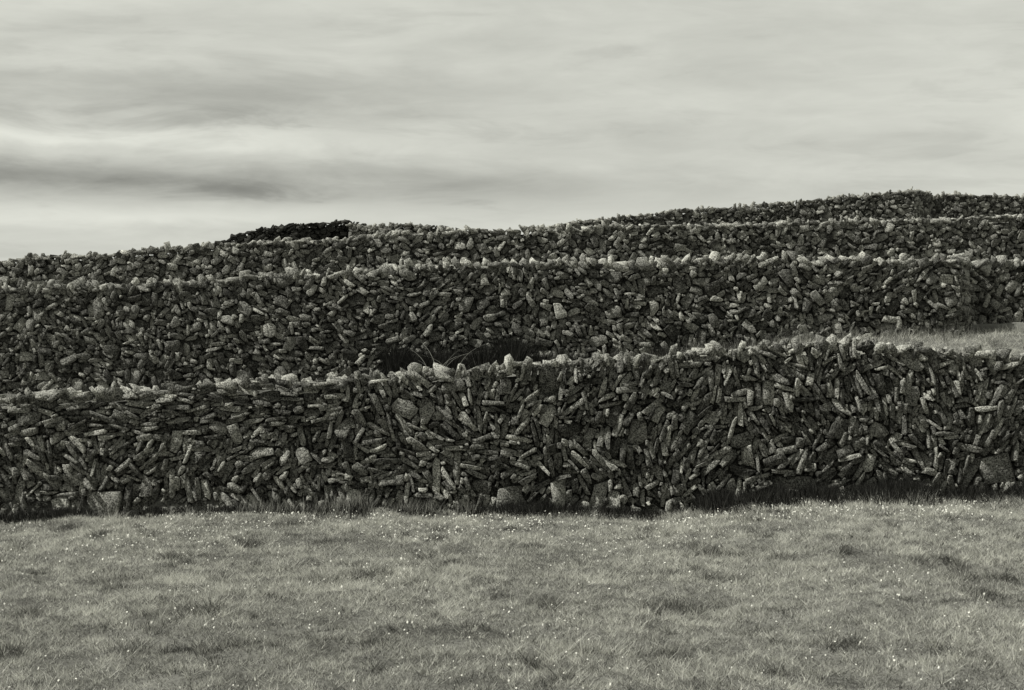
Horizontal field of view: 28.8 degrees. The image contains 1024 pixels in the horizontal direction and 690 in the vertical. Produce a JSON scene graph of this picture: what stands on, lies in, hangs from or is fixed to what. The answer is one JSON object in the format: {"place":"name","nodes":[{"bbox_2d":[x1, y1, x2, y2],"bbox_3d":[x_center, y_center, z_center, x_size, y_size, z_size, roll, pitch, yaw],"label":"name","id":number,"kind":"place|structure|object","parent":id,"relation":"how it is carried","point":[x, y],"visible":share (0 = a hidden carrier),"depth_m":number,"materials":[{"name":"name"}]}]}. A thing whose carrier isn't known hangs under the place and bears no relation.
{"place":"outdoors","nodes":[
{"label":"outdoors","id":0,"kind":"place"},
{"bbox_2d":[0,218,1023,689],"bbox_3d":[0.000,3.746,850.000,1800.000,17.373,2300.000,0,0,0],"label":"ground","id":1,"kind":"structure","parent":0,"point":[502,618],"depth_m":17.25,"materials":[{"name":"grey plant"}]},
{"bbox_2d":[213,219,354,250],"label":"ruined stone wall","id":2,"kind":"structure","parent":1,"relation":"on","point":[315,231],"depth_m":74.69,"materials":[{"name":"stone"}]},
{"bbox_2d":[389,342,456,370],"bbox_3d":[-1.634,0.320,36.594,1.601,0.752,0.690,0,0,0],"label":"bramble plant","id":3,"kind":"object","parent":1,"relation":"on","point":[428,362],"visible":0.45,"depth_m":36.58,"materials":[{"name":"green plant"}]},
{"bbox_2d":[346,221,506,240],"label":"ruined stone wall","id":4,"kind":"structure","parent":1,"relation":"on","point":[366,229],"depth_m":73.90,"materials":[{"name":"grey stone"}]},
{"bbox_2d":[412,346,479,380],"bbox_3d":[-1.164,0.305,36.299,1.400,0.708,0.395,0,0,0],"label":"bramble plant","id":5,"kind":"object","parent":1,"relation":"on","point":[445,362],"visible":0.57,"depth_m":36.31,"materials":[{"name":"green plant"}]},
{"bbox_2d":[0,333,1023,516],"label":"dry stone wall","id":6,"kind":"structure","parent":1,"relation":"on","point":[668,432],"depth_m":28.13,"materials":[{"name":"stone"}]},
{"bbox_2d":[1,496,1022,689],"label":"daisy flowers","id":7,"kind":"object","parent":1,"relation":"in","point":[537,559],"visible":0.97,"depth_m":23.68,"materials":[{"name":"white plant"}]},
{"bbox_2d":[0,250,1023,394],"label":"dry stone wall","id":8,"kind":"structure","parent":1,"relation":"on","point":[80,332],"depth_m":38.19,"materials":[{"name":"stone"}]},
{"bbox_2d":[0,214,1023,294],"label":"dry stone wall","id":9,"kind":"structure","parent":1,"relation":"on","point":[971,238],"depth_m":58.03,"materials":[{"name":"grey stone"}]},
{"bbox_2d":[0,333,1023,525],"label":"nettles","id":10,"kind":"object","parent":1,"relation":"on","point":[718,500],"visible":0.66,"depth_m":27.61,"materials":[{"name":"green plant"}]},
{"bbox_2d":[530,186,1023,233],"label":"dry stone wall","id":11,"kind":"structure","parent":1,"relation":"on","point":[908,204],"depth_m":80.10,"materials":[{"name":"grey stone"}]},
{"bbox_2d":[0,0,1023,262],"label":"sky","id":12,"kind":"structure","parent":0,"point":[125,124],"materials":[{"name":"grey"}]}
]}

